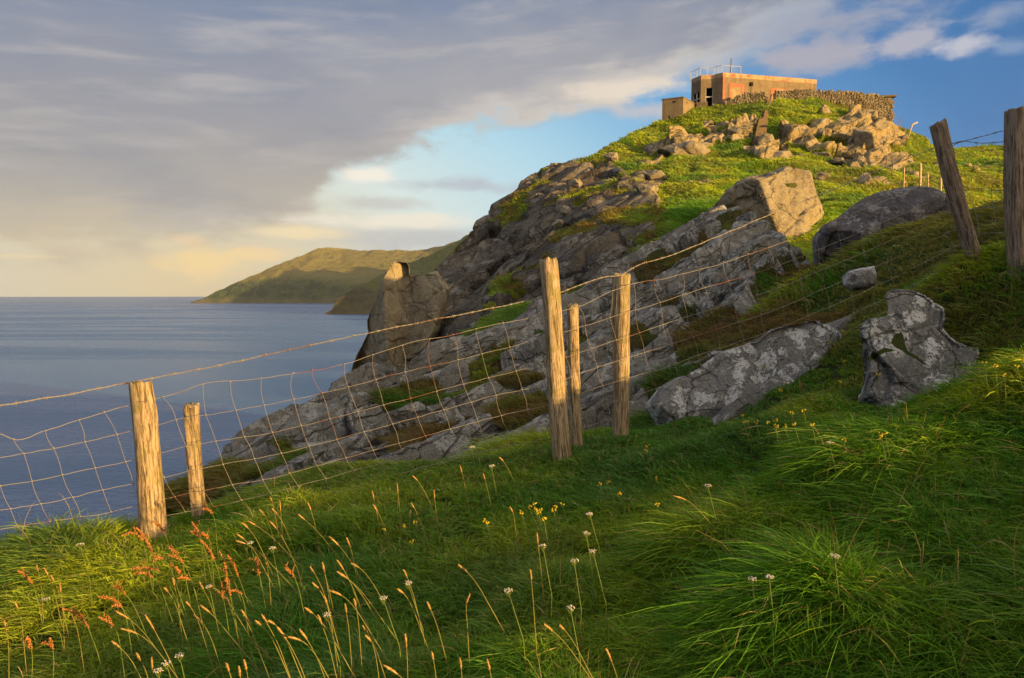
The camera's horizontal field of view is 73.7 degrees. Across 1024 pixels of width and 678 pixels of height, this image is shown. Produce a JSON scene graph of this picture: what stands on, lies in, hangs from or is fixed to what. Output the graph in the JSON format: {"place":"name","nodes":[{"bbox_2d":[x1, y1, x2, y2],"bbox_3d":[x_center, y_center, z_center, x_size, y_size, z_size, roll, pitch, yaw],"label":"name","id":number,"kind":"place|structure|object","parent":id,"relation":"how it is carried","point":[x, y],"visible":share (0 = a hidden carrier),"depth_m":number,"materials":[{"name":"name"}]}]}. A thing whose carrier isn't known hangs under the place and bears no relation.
{"place":"outdoors","nodes":[
{"label":"outdoors","id":0,"kind":"place"},
{"bbox_2d":[0,297,368,538],"bbox_3d":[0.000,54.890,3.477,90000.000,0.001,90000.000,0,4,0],"label":"sea","id":1,"kind":"structure","parent":0,"point":[55,346],"depth_m":460.35,"materials":[{"name":"liquid"}]},
{"bbox_2d":[190,241,456,302],"bbox_3d":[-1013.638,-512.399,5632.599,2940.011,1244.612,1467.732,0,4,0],"label":"headland","id":2,"kind":"structure","parent":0,"point":[325,275],"depth_m":5136.86,"materials":[{"name":"plant"}]},
{"bbox_2d":[325,234,468,313],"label":"headland","id":3,"kind":"structure","parent":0,"point":[360,299],"depth_m":2090.51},
{"bbox_2d":[0,197,1023,677],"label":"ground","id":4,"kind":"structure","parent":0,"point":[772,399],"depth_m":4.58,"materials":[{"name":"plant"}]},
{"bbox_2d":[4,620,8,677],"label":"grass seed spike","id":5,"kind":"object","parent":4,"relation":"on","point":[5,624],"depth_m":2.35,"materials":[{"name":"plant"}]},
{"bbox_2d":[14,601,26,677],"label":"grass seed spike","id":6,"kind":"object","parent":4,"relation":"on","point":[15,603],"depth_m":2.50,"materials":[{"name":"plant"}]},
{"bbox_2d":[21,636,32,677],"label":"sorrel","id":7,"kind":"object","parent":4,"relation":"on","point":[28,641],"visible":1,"depth_m":2.12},
{"bbox_2d":[17,566,45,638],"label":"sorrel","id":8,"kind":"object","parent":4,"relation":"on","point":[26,576],"visible":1,"depth_m":2.73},
{"bbox_2d":[41,637,53,677],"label":"sorrel","id":9,"kind":"object","parent":4,"relation":"on","point":[51,644],"visible":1,"depth_m":2.13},
{"bbox_2d":[40,597,65,658],"bbox_3d":[-1.721,1.112,2.570,0.079,0.292,0.027,-2,4,-28],"label":"yarrow","id":10,"kind":"object","parent":4,"relation":"on","point":[45,603],"visible":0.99,"depth_m":2.56,"materials":[{"name":"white plant"}]},
{"bbox_2d":[70,611,84,677],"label":"grass seed spike","id":11,"kind":"object","parent":4,"relation":"on","point":[73,617],"depth_m":2.40,"materials":[{"name":"plant"}]},
{"bbox_2d":[62,606,104,677],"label":"sorrel","id":12,"kind":"object","parent":4,"relation":"on","point":[75,612],"visible":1,"depth_m":2.39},
{"bbox_2d":[98,612,124,677],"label":"sorrel","id":13,"kind":"object","parent":4,"relation":"on","point":[107,620],"visible":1,"depth_m":2.23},
{"bbox_2d":[97,592,147,661],"bbox_3d":[-1.414,1.081,2.497,0.170,0.351,0.042,-3,5,-38],"label":"sorrel","id":14,"kind":"object","parent":4,"relation":"on","point":[109,598],"visible":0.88,"depth_m":2.48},
{"bbox_2d":[111,604,135,677],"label":"sorrel","id":15,"kind":"object","parent":4,"relation":"on","point":[117,605],"visible":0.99,"depth_m":2.43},
{"bbox_2d":[112,580,155,657],"bbox_3d":[-1.398,1.061,2.538,0.146,0.353,0.032,-2,4,-24],"label":"sorrel","id":16,"kind":"object","parent":4,"relation":"on","point":[119,587],"visible":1,"depth_m":2.52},
{"bbox_2d":[121,528,154,601],"bbox_3d":[-1.574,0.973,2.877,0.031,0.383,0.126,2,4,34],"label":"sorrel","id":17,"kind":"object","parent":4,"relation":"on","point":[134,533],"visible":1,"depth_m":2.87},
{"bbox_2d":[113,610,174,675],"bbox_3d":[-1.259,1.089,2.381,0.223,0.326,0.013,-1,4,-14],"label":"grass seed spike","id":18,"kind":"object","parent":4,"relation":"on","point":[116,611],"depth_m":2.37,"materials":[{"name":"plant"}]},
{"bbox_2d":[136,527,153,601],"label":"sorrel","id":19,"kind":"object","parent":4,"relation":"on","point":[146,541],"visible":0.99,"depth_m":2.91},
{"bbox_2d":[120,628,177,677],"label":"grass seed spike","id":20,"kind":"object","parent":4,"relation":"on","point":[128,630],"depth_m":2.13,"materials":[{"name":"plant"}]},
{"bbox_2d":[133,566,180,645],"bbox_3d":[-1.334,1.026,2.579,0.162,0.376,0.032,-2,4,-29],"label":"sorrel","id":21,"kind":"object","parent":4,"relation":"on","point":[145,573],"visible":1,"depth_m":2.56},
{"bbox_2d":[145,615,176,675],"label":"grass seed spike","id":22,"kind":"object","parent":4,"relation":"on","point":[150,623],"depth_m":2.21,"materials":[{"name":"plant"}]},
{"bbox_2d":[130,559,195,642],"bbox_3d":[-1.332,1.014,2.621,0.220,0.374,0.041,-2,4,-25],"label":"sorrel","id":23,"kind":"object","parent":4,"relation":"on","point":[149,568],"visible":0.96,"depth_m":2.60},
{"bbox_2d":[152,520,178,593],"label":"sorrel","id":24,"kind":"object","parent":4,"relation":"on","point":[160,526],"visible":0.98,"depth_m":2.97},
{"bbox_2d":[151,553,191,631],"bbox_3d":[-1.309,1.007,2.641,0.146,0.388,0.037,-2,4,-33],"label":"sorrel","id":25,"kind":"object","parent":4,"relation":"on","point":[157,557],"visible":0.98,"depth_m":2.63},
{"bbox_2d":[169,563,181,649],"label":"sorrel","id":26,"kind":"object","parent":4,"relation":"on","point":[177,569],"visible":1,"depth_m":2.55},
{"bbox_2d":[172,576,184,655],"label":"grass seed spike","id":27,"kind":"object","parent":4,"relation":"on","point":[173,580],"depth_m":2.47,"materials":[{"name":"plant"}]},
{"bbox_2d":[163,587,195,666],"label":"grass seed spike","id":28,"kind":"object","parent":4,"relation":"on","point":[166,590],"depth_m":2.42,"materials":[{"name":"plant"}]},
{"bbox_2d":[167,545,194,623],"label":"sorrel","id":29,"kind":"object","parent":4,"relation":"on","point":[173,550],"visible":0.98,"depth_m":2.71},
{"bbox_2d":[168,552,204,628],"bbox_3d":[-1.267,1.004,2.667,0.133,0.371,0.032,-3,4,-36],"label":"sorrel","id":30,"kind":"object","parent":4,"relation":"on","point":[177,557],"visible":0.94,"depth_m":2.64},
{"bbox_2d":[177,574,208,651],"bbox_3d":[-1.143,1.018,2.454,0.021,0.370,0.112,3,5,44],"label":"sorrel","id":31,"kind":"object","parent":4,"relation":"on","point":[182,577],"visible":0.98,"depth_m":2.46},
{"bbox_2d":[190,528,208,605],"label":"sorrel","id":32,"kind":"object","parent":4,"relation":"on","point":[197,535],"visible":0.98,"depth_m":2.84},
{"bbox_2d":[186,601,215,674],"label":"grass seed spike","id":33,"kind":"object","parent":4,"relation":"on","point":[188,604],"depth_m":2.33,"materials":[{"name":"plant"}]},
{"bbox_2d":[191,521,213,588],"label":"sorrel","id":34,"kind":"object","parent":4,"relation":"on","point":[193,524],"visible":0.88,"depth_m":2.91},
{"bbox_2d":[193,614,223,677],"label":"grass seed spike","id":35,"kind":"object","parent":4,"relation":"on","point":[198,618],"depth_m":2.25,"materials":[{"name":"plant"}]},
{"bbox_2d":[201,528,215,605],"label":"sorrel","id":36,"kind":"object","parent":4,"relation":"on","point":[204,534],"visible":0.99,"depth_m":2.82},
{"bbox_2d":[200,539,226,608],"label":"sorrel","id":37,"kind":"object","parent":4,"relation":"on","point":[206,546],"visible":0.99,"depth_m":2.76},
{"bbox_2d":[215,581,230,647],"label":"sorrel","id":38,"kind":"object","parent":4,"relation":"on","point":[222,590],"visible":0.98,"depth_m":2.40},
{"bbox_2d":[199,605,262,674],"bbox_3d":[-0.927,1.049,2.314,0.238,0.326,0.014,-1,4,-9],"label":"grass seed spike","id":39,"kind":"object","parent":4,"relation":"on","point":[206,609],"depth_m":2.31,"materials":[{"name":"plant"}]},
{"bbox_2d":[224,577,239,642],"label":"sorrel","id":40,"kind":"object","parent":4,"relation":"on","point":[228,585],"visible":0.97,"depth_m":2.40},
{"bbox_2d":[227,554,250,611],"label":"sorrel","id":41,"kind":"object","parent":4,"relation":"on","point":[233,563],"visible":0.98,"depth_m":2.61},
{"bbox_2d":[230,589,251,663],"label":"sorrel","id":42,"kind":"object","parent":4,"relation":"on","point":[233,590],"visible":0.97,"depth_m":2.37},
{"bbox_2d":[241,609,269,677],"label":"grass seed spike","id":43,"kind":"object","parent":4,"relation":"on","point":[244,615],"depth_m":2.04,"materials":[{"name":"plant"}]},
{"bbox_2d":[249,556,267,619],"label":"sorrel","id":44,"kind":"object","parent":4,"relation":"on","point":[257,566],"visible":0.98,"depth_m":2.55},
{"bbox_2d":[255,620,289,677],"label":"grass seed spike","id":45,"kind":"object","parent":4,"relation":"on","point":[258,622],"depth_m":1.93,"materials":[{"name":"plant"}]},
{"bbox_2d":[261,614,290,677],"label":"grass seed spike","id":46,"kind":"object","parent":4,"relation":"on","point":[264,619],"depth_m":1.95,"materials":[{"name":"plant"}]},
{"bbox_2d":[277,626,304,677],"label":"grass seed spike","id":47,"kind":"object","parent":4,"relation":"on","point":[281,632],"depth_m":1.88,"materials":[{"name":"plant"}]},
{"bbox_2d":[284,562,309,639],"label":"sorrel","id":48,"kind":"object","parent":4,"relation":"on","point":[289,570],"visible":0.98,"depth_m":2.43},
{"bbox_2d":[287,636,328,677],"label":"grass seed spike","id":49,"kind":"object","parent":4,"relation":"on","point":[292,637],"depth_m":1.86,"materials":[{"name":"plant"}]},
{"bbox_2d":[317,615,336,677],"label":"grass seed spike","id":50,"kind":"object","parent":4,"relation":"on","point":[319,619],"depth_m":1.96,"materials":[{"name":"plant"}]},
{"bbox_2d":[312,582,343,664],"bbox_3d":[-0.560,0.915,2.112,0.113,0.361,0.014,-2,4,-30],"label":"grass seed spike","id":51,"kind":"object","parent":4,"relation":"on","point":[315,585],"depth_m":2.11,"materials":[{"name":"plant"}]},
{"bbox_2d":[304,607,355,677],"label":"grass seed spike","id":52,"kind":"object","parent":4,"relation":"on","point":[309,610],"depth_m":1.96,"materials":[{"name":"plant"}]},
{"bbox_2d":[321,562,338,635],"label":"grass seed spike","id":53,"kind":"object","parent":4,"relation":"on","point":[330,596],"depth_m":2.47,"materials":[{"name":"plant"}]},
{"bbox_2d":[322,612,340,677],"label":"yarrow","id":54,"kind":"object","parent":4,"relation":"on","point":[327,619],"visible":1,"depth_m":1.99,"materials":[{"name":"white plant"}]},
{"bbox_2d":[324,595,338,675],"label":"grass seed spike","id":55,"kind":"object","parent":4,"relation":"on","point":[325,599],"depth_m":2.02,"materials":[{"name":"plant"}]},
{"bbox_2d":[344,604,352,674],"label":"grass seed spike","id":56,"kind":"object","parent":4,"relation":"on","point":[349,634],"depth_m":2.02,"materials":[{"name":"plant"}]},
{"bbox_2d":[337,560,370,635],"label":"grass seed spike","id":57,"kind":"object","parent":4,"relation":"on","point":[339,563],"depth_m":2.46,"materials":[{"name":"plant"}]},
{"bbox_2d":[353,598,362,677],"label":"grass seed spike","id":58,"kind":"object","parent":4,"relation":"on","point":[354,602],"depth_m":2.02,"materials":[{"name":"plant"}]},
{"bbox_2d":[329,589,390,665],"bbox_3d":[-0.446,0.907,2.084,0.214,0.323,0.018,-1,4,-15],"label":"grass seed spike","id":59,"kind":"object","parent":4,"relation":"on","point":[335,592],"depth_m":2.08,"materials":[{"name":"plant"}]},
{"bbox_2d":[337,571,405,652],"bbox_3d":[-0.415,0.893,2.147,0.262,0.363,0.021,-1,4,-12],"label":"grass seed spike","id":60,"kind":"object","parent":4,"relation":"on","point":[343,575],"depth_m":2.15,"materials":[{"name":"plant"}]},
{"bbox_2d":[351,563,401,633],"bbox_3d":[-0.471,0.953,2.445,0.205,0.338,0.018,-1,4,-16],"label":"grass seed spike","id":61,"kind":"object","parent":4,"relation":"on","point":[355,565],"depth_m":2.44,"materials":[{"name":"plant"}]},
{"bbox_2d":[379,596,403,676],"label":"yarrow","id":62,"kind":"object","parent":4,"relation":"on","point":[392,627],"visible":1,"depth_m":2.02,"materials":[{"name":"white plant"}]},
{"bbox_2d":[403,580,426,664],"bbox_3d":[-0.292,0.885,2.084,0.075,0.305,0.024,-1,4,-16],"label":"yarrow","id":63,"kind":"object","parent":4,"relation":"on","point":[416,610],"visible":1,"depth_m":2.08,"materials":[{"name":"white plant"}]},
{"bbox_2d":[396,588,433,664],"bbox_3d":[-0.282,0.890,2.054,0.137,0.319,0.019,-2,4,-25],"label":"grass seed spike","id":64,"kind":"object","parent":4,"relation":"on","point":[400,591],"depth_m":2.06,"materials":[{"name":"plant"}]},
{"bbox_2d":[426,601,451,677],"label":"grass seed spike","id":65,"kind":"object","parent":4,"relation":"on","point":[440,637],"depth_m":1.97,"materials":[{"name":"plant"}]},
{"bbox_2d":[466,593,470,675],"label":"grass seed spike","id":66,"kind":"object","parent":4,"relation":"on","point":[467,599],"depth_m":1.93,"materials":[{"name":"plant"}]},
{"bbox_2d":[458,564,510,642],"bbox_3d":[-0.070,0.833,2.085,0.197,0.329,0.020,-1,4,-17],"label":"grass seed spike","id":67,"kind":"object","parent":4,"relation":"on","point":[460,566],"depth_m":2.08,"materials":[{"name":"plant"}]},
{"bbox_2d":[166,205,852,520],"bbox_3d":[1.598,2.604,16.445,11.248,13.252,24.542,1,4,19],"label":"rock outcrop","id":68,"kind":"object","parent":4,"relation":"on","point":[754,236],"visible":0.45,"depth_m":10.72,"materials":[{"name":"stone"}]},
{"bbox_2d":[133,209,848,513],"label":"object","id":69,"kind":"structure","parent":68,"relation":"on","point":[215,476],"depth_m":8.22,"materials":[{"name":"plant"}]},
{"bbox_2d":[644,321,841,426],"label":"slab","id":70,"kind":"structure","parent":68,"relation":"on","point":[708,401],"depth_m":5.62,"materials":[{"name":"stone"}]},
{"bbox_2d":[0,106,1023,543],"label":"wire fence","id":71,"kind":"object","parent":4,"relation":"on","point":[150,478],"visible":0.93,"depth_m":4.28,"materials":[{"name":"brown wood"}]},
{"bbox_2d":[6,192,1023,677],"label":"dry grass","id":72,"kind":"structure","parent":4,"relation":"on","point":[606,536],"depth_m":2.60,"materials":[{"name":"plant"}]},
{"bbox_2d":[504,587,525,669],"bbox_3d":[0.009,0.836,1.910,0.071,0.291,0.026,-2,4,-28],"label":"yarrow","id":73,"kind":"object","parent":4,"relation":"on","point":[508,592],"visible":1,"depth_m":1.90,"materials":[{"name":"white plant"}]},
{"bbox_2d":[530,569,536,656],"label":"grass seed spike","id":74,"kind":"object","parent":4,"relation":"on","point":[533,610],"depth_m":1.94,"materials":[{"name":"plant"}]},
{"bbox_2d":[536,532,545,612],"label":"grass seed spike","id":75,"kind":"object","parent":4,"relation":"on","point":[540,568],"depth_m":2.23,"materials":[{"name":"plant"}]},
{"bbox_2d":[539,544,551,626],"bbox_3d":[0.104,0.792,2.115,0.048,0.326,0.022,-4,5,-44],"label":"yarrow","id":76,"kind":"object","parent":4,"relation":"on","point":[543,549],"visible":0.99,"depth_m":2.11,"materials":[{"name":"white plant"}]},
{"bbox_2d":[544,623,589,677],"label":"grass seed spike","id":77,"kind":"object","parent":4,"relation":"on","point":[547,626],"depth_m":1.75,"materials":[{"name":"plant"}]},
{"bbox_2d":[566,605,580,676],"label":"yarrow","id":78,"kind":"object","parent":4,"relation":"on","point":[570,606],"visible":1,"depth_m":1.84,"materials":[{"name":"white plant"}]},
{"bbox_2d":[570,558,581,646],"bbox_3d":[0.188,0.802,2.024,0.024,0.310,0.040,3,5,37],"label":"yarrow","id":79,"kind":"object","parent":4,"relation":"on","point":[578,591],"visible":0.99,"depth_m":2.02,"materials":[{"name":"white plant"}]},
{"bbox_2d":[583,531,593,620],"bbox_3d":[0.250,0.779,2.231,0.040,0.311,0.027,-1,4,-22],"label":"yarrow","id":80,"kind":"object","parent":4,"relation":"on","point":[585,533],"visible":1,"depth_m":2.23,"materials":[{"name":"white plant"}]},
{"bbox_2d":[586,512,605,599],"bbox_3d":[0.284,0.747,2.330,0.076,0.322,0.024,-2,4,-28],"label":"yarrow","id":81,"kind":"object","parent":4,"relation":"on","point":[590,516],"visible":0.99,"depth_m":2.32,"materials":[{"name":"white plant"}]},
{"bbox_2d":[589,549,607,643],"bbox_3d":[0.263,0.793,2.054,0.069,0.330,0.026,-1,4,-8],"label":"yarrow","id":82,"kind":"object","parent":4,"relation":"on","point":[592,554],"visible":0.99,"depth_m":2.05,"materials":[{"name":"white plant"}]},
{"bbox_2d":[748,576,758,655],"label":"yarrow","id":83,"kind":"object","parent":4,"relation":"on","point":[752,579],"visible":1,"depth_m":1.83,"materials":[{"name":"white plant"}]},
{"bbox_2d":[765,574,775,658],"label":"yarrow","id":84,"kind":"object","parent":4,"relation":"on","point":[767,577],"visible":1,"depth_m":1.81,"materials":[{"name":"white plant"}]},
{"bbox_2d":[830,553,840,616],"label":"yarrow","id":85,"kind":"object","parent":4,"relation":"on","point":[832,555],"visible":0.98,"depth_m":1.83,"materials":[{"name":"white plant"}]},
{"bbox_2d":[842,266,876,290],"bbox_3d":[3.522,-0.612,6.924,0.311,0.253,0.576,2,4,28],"label":"flat rock","id":86,"kind":"object","parent":4,"relation":"on","point":[860,282],"visible":0.96,"depth_m":6.72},
{"bbox_2d":[812,186,950,265],"bbox_3d":[6.836,-1.991,12.467,3.202,1.623,2.422,0,4,0],"label":"rock dome","id":87,"kind":"object","parent":4,"relation":"on","point":[826,235],"visible":0.53,"depth_m":11.73,"materials":[{"name":"stone"}]},
{"bbox_2d":[858,289,979,407],"bbox_3d":[2.695,0.131,4.347,1.076,0.895,0.557,0,4,0],"label":"lichen boulder","id":88,"kind":"object","parent":4,"relation":"on","point":[910,344],"visible":0.76,"depth_m":4.21,"materials":[{"name":"stone"}]},
{"bbox_2d":[0,0,1023,296],"label":"sky","id":89,"kind":"structure","parent":0,"point":[149,148],"materials":[{"name":"grey"}]},
{"bbox_2d":[433,99,1003,340],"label":"hill","id":90,"kind":"structure","parent":0,"point":[478,258],"depth_m":44.27,"materials":[{"name":"stone"}]},
{"bbox_2d":[351,261,410,371],"bbox_3d":[-5.795,-0.715,31.113,3.085,5.610,2.635,2,4,31],"label":"rock stack","id":91,"kind":"object","parent":90,"relation":"on","point":[387,311],"visible":0.82,"depth_m":30.18,"materials":[{"name":"stone"}]},
{"bbox_2d":[403,271,450,360],"bbox_3d":[-4.154,-0.987,31.067,2.840,4.166,2.467,0,4,0],"label":"cliff rock","id":92,"kind":"object","parent":90,"relation":"on","point":[425,297],"visible":0.66,"depth_m":30.28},
{"bbox_2d":[551,219,563,228],"bbox_3d":[2.567,-6.313,37.431,0.757,0.543,0.495,-2,4,-30],"label":"rock","id":93,"kind":"object","parent":90,"relation":"on","point":[557,223],"visible":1,"depth_m":37.33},
{"bbox_2d":[560,206,570,215],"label":"rock","id":94,"kind":"object","parent":90,"relation":"on","point":[565,210],"visible":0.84,"depth_m":39.24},
{"bbox_2d":[568,179,581,188],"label":"rock","id":95,"kind":"object","parent":90,"relation":"on","point":[575,183],"visible":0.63,"depth_m":45.77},
{"bbox_2d":[604,152,618,162],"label":"rock","id":96,"kind":"object","parent":90,"relation":"on","point":[610,156],"visible":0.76,"depth_m":52.60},
{"bbox_2d":[635,184,658,193],"bbox_3d":[7.384,-8.042,37.557,1.161,1.064,1.046,2,4,31],"label":"rock","id":97,"kind":"object","parent":90,"relation":"on","point":[641,188],"visible":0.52,"depth_m":37.30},
{"bbox_2d":[645,169,667,180],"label":"rock","id":98,"kind":"object","parent":90,"relation":"on","point":[655,174],"visible":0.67,"depth_m":42.96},
{"bbox_2d":[662,96,695,120],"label":"concrete hut","id":99,"kind":"object","parent":90,"relation":"on","point":[673,107],"visible":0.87,"depth_m":65.52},
{"bbox_2d":[657,140,710,156],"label":"rock","id":100,"kind":"object","parent":90,"relation":"on","point":[690,147],"visible":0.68,"depth_m":51.86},
{"bbox_2d":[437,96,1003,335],"bbox_3d":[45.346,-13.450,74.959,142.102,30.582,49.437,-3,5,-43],"label":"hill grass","id":101,"kind":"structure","parent":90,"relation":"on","point":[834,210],"depth_m":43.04,"materials":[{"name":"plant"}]},
{"bbox_2d":[728,127,742,133],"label":"rock","id":102,"kind":"object","parent":90,"relation":"on","point":[737,130],"visible":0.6,"depth_m":56.20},
{"bbox_2d":[723,91,768,104],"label":"drystone wall","id":103,"kind":"structure","parent":90,"relation":"on","point":[746,97],"depth_m":65.79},
{"bbox_2d":[690,58,816,106],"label":"lookout building","id":104,"kind":"structure","parent":90,"relation":"on","point":[718,89],"depth_m":67.46,"materials":[{"name":"concrete"}]},
{"bbox_2d":[752,94,772,145],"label":"concrete steps","id":105,"kind":"structure","parent":90,"relation":"on","point":[760,129],"depth_m":56.64,"materials":[{"name":"concrete"}]},
{"bbox_2d":[757,133,773,145],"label":"rock","id":106,"kind":"object","parent":90,"relation":"on","point":[765,138],"visible":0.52,"depth_m":53.68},
{"bbox_2d":[713,166,823,237],"bbox_3d":[9.718,-4.848,25.314,4.594,3.000,3.633,-3,5,-40],"label":"boulder","id":107,"kind":"object","parent":90,"relation":"on","point":[762,195],"visible":0.7,"depth_m":23.71,"materials":[{"name":"stone"}]},
{"bbox_2d":[773,150,788,158],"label":"rock","id":108,"kind":"object","parent":90,"relation":"on","point":[779,154],"visible":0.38,"depth_m":48.82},
{"bbox_2d":[811,152,831,157],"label":"rock","id":109,"kind":"object","parent":90,"relation":"on","point":[827,154],"visible":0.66,"depth_m":50.31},
{"bbox_2d":[817,171,829,179],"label":"rock","id":110,"kind":"object","parent":90,"relation":"on","point":[821,175],"visible":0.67,"depth_m":39.29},
{"bbox_2d":[773,89,894,122],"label":"drystone wall","id":111,"kind":"structure","parent":90,"relation":"on","point":[850,99],"depth_m":65.51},
{"bbox_2d":[829,157,847,165],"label":"rock","id":112,"kind":"object","parent":90,"relation":"on","point":[839,161],"visible":0.95,"depth_m":49.42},
{"bbox_2d":[852,129,875,150],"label":"rock","id":113,"kind":"object","parent":90,"relation":"on","point":[861,137],"visible":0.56,"depth_m":52.09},
{"bbox_2d":[858,172,872,184],"bbox_3d":[19.028,-8.554,36.700,0.645,0.885,0.806,3,5,41],"label":"rock","id":114,"kind":"object","parent":90,"relation":"on","point":[867,179],"visible":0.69,"depth_m":36.49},
{"bbox_2d":[903,163,941,190],"bbox_3d":[20.155,-7.467,33.731,1.273,2.942,5.832,2,4,26],"label":"hill fence","id":115,"kind":"object","parent":90,"relation":"on","point":[927,180],"visible":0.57,"depth_m":33.98,"materials":[{"name":"brown wood"}]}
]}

